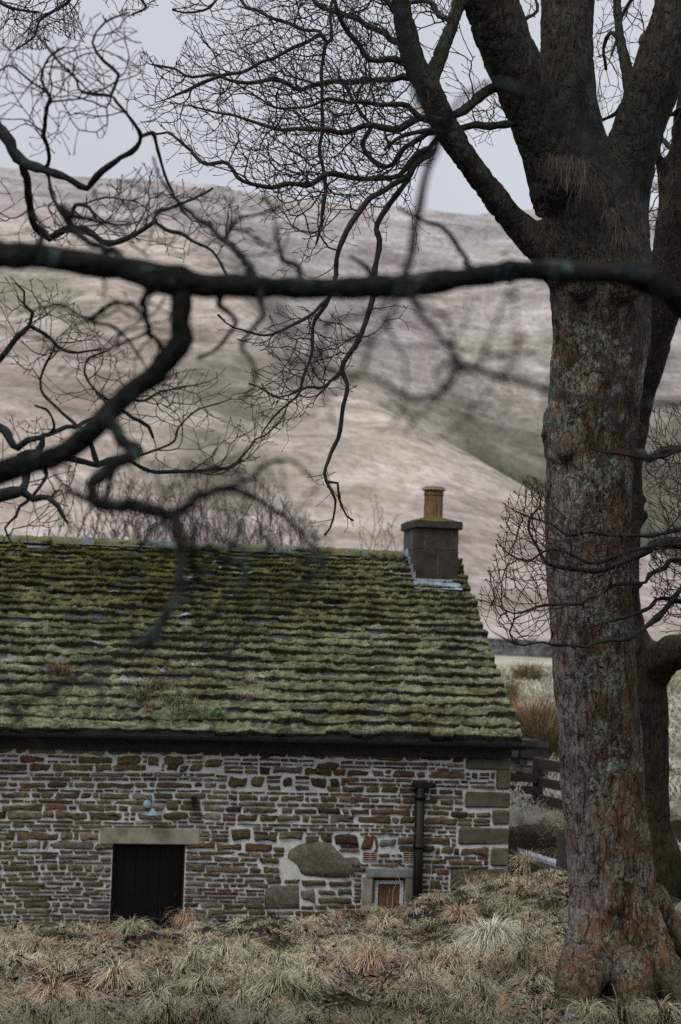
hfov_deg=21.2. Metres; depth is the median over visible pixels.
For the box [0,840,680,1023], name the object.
leaf litter
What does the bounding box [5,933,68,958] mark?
grass tussock
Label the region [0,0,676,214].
sky
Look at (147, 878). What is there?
door
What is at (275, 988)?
grass tussock
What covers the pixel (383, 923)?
grass tussock
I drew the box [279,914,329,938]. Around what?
grass tussock
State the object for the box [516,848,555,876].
retaining wall
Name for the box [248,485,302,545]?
thorn tree
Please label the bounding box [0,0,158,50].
hillside tree
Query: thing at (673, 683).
field grass
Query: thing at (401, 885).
dead stalk
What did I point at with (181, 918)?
grass tussock
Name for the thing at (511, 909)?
grass tussock
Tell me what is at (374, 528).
thorn tree
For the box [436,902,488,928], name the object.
grass tussock
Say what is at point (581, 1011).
grass tussock
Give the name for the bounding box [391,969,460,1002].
grass tussock
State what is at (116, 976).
grass tussock
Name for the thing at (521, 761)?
field wall end
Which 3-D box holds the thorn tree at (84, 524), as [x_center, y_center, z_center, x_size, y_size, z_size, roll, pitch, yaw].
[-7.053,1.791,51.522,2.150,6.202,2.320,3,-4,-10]
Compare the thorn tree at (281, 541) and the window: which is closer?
the window
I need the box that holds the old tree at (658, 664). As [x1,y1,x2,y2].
[593,0,680,905]
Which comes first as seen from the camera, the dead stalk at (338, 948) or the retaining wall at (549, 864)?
the dead stalk at (338, 948)
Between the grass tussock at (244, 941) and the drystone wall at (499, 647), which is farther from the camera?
the drystone wall at (499, 647)
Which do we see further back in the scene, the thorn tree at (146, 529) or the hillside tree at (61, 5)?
the thorn tree at (146, 529)
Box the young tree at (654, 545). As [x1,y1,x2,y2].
[475,407,680,648]
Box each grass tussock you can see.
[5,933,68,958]
[5,973,99,1010]
[76,956,156,991]
[101,916,157,938]
[165,906,210,928]
[214,931,271,959]
[232,960,320,1004]
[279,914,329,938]
[324,940,406,978]
[358,913,401,932]
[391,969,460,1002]
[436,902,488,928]
[442,912,540,956]
[461,869,496,887]
[481,894,538,922]
[504,847,545,875]
[535,957,558,975]
[550,996,613,1023]
[633,995,680,1023]
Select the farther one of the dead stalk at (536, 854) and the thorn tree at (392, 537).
the thorn tree at (392, 537)
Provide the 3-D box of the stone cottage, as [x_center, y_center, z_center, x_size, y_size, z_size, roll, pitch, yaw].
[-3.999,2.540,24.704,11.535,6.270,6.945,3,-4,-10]
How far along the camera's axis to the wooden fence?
26.14 m
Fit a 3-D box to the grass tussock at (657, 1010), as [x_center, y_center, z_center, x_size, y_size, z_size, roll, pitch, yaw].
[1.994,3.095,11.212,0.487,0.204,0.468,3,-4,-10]
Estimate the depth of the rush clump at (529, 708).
31.62 m
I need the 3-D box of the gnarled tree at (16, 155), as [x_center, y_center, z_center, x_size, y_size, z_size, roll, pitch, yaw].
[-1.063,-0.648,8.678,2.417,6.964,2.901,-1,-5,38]
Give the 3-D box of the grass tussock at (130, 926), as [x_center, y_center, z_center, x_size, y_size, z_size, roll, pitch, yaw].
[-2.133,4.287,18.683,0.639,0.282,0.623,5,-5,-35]
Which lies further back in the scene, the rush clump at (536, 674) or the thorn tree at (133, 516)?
the rush clump at (536, 674)
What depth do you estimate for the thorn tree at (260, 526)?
50.31 m
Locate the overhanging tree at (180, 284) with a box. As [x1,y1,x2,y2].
[0,0,680,750]
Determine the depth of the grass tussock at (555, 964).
14.65 m
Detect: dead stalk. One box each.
[328,923,346,975]
[388,846,407,918]
[427,858,432,903]
[504,793,552,904]
[512,825,520,885]
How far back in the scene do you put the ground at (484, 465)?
195.78 m
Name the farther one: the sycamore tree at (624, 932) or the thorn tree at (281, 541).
the thorn tree at (281, 541)
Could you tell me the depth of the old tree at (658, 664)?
17.78 m
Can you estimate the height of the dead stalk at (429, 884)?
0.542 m
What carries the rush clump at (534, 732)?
on the ground at (484, 465)
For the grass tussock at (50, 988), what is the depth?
13.08 m
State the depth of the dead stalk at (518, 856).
19.89 m
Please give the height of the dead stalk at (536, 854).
1.214 m
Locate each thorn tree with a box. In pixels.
[43,506,84,537]
[65,481,125,538]
[89,470,159,539]
[121,481,187,540]
[168,457,231,543]
[194,458,252,543]
[217,467,282,544]
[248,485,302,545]
[279,510,327,546]
[359,488,391,549]
[381,513,403,551]
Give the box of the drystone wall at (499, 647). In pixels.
[487,638,551,657]
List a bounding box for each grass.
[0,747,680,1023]
[496,663,680,810]
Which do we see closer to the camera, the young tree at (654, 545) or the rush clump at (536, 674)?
the young tree at (654, 545)
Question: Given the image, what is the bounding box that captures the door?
[100,827,199,930]
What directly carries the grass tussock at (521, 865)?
on the retaining wall at (549, 864)
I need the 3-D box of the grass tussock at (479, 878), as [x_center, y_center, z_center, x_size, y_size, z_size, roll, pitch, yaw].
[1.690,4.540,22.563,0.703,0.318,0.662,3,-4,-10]
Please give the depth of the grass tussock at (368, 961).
15.29 m
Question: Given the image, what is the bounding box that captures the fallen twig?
[342,967,365,984]
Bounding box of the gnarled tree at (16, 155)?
[0,7,286,552]
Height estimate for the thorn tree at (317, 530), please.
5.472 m
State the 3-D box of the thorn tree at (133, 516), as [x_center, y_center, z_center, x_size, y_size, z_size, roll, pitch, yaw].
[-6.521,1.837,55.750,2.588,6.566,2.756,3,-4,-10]
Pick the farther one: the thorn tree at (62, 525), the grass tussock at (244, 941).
the thorn tree at (62, 525)
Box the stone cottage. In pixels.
[0,486,526,930]
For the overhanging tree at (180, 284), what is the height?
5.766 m
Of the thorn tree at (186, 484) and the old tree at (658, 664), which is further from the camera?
the thorn tree at (186, 484)
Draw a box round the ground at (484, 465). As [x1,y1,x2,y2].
[0,167,680,1023]
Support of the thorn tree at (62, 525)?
on the ground at (484, 465)
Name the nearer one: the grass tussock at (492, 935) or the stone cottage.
the grass tussock at (492, 935)
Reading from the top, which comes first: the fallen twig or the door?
the door
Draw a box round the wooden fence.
[510,757,562,808]
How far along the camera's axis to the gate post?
20.96 m
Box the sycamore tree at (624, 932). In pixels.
[124,0,680,1018]
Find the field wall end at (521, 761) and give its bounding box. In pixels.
[510,738,548,784]
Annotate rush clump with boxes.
[501,670,533,707]
[507,657,548,681]
[509,686,558,735]
[515,699,558,758]
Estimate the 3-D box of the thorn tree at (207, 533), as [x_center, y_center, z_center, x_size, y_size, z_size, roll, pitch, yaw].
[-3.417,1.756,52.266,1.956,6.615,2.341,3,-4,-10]
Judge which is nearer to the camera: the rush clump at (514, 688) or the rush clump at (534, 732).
the rush clump at (534, 732)
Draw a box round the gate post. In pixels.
[556,828,567,876]
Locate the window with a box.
[362,868,412,911]

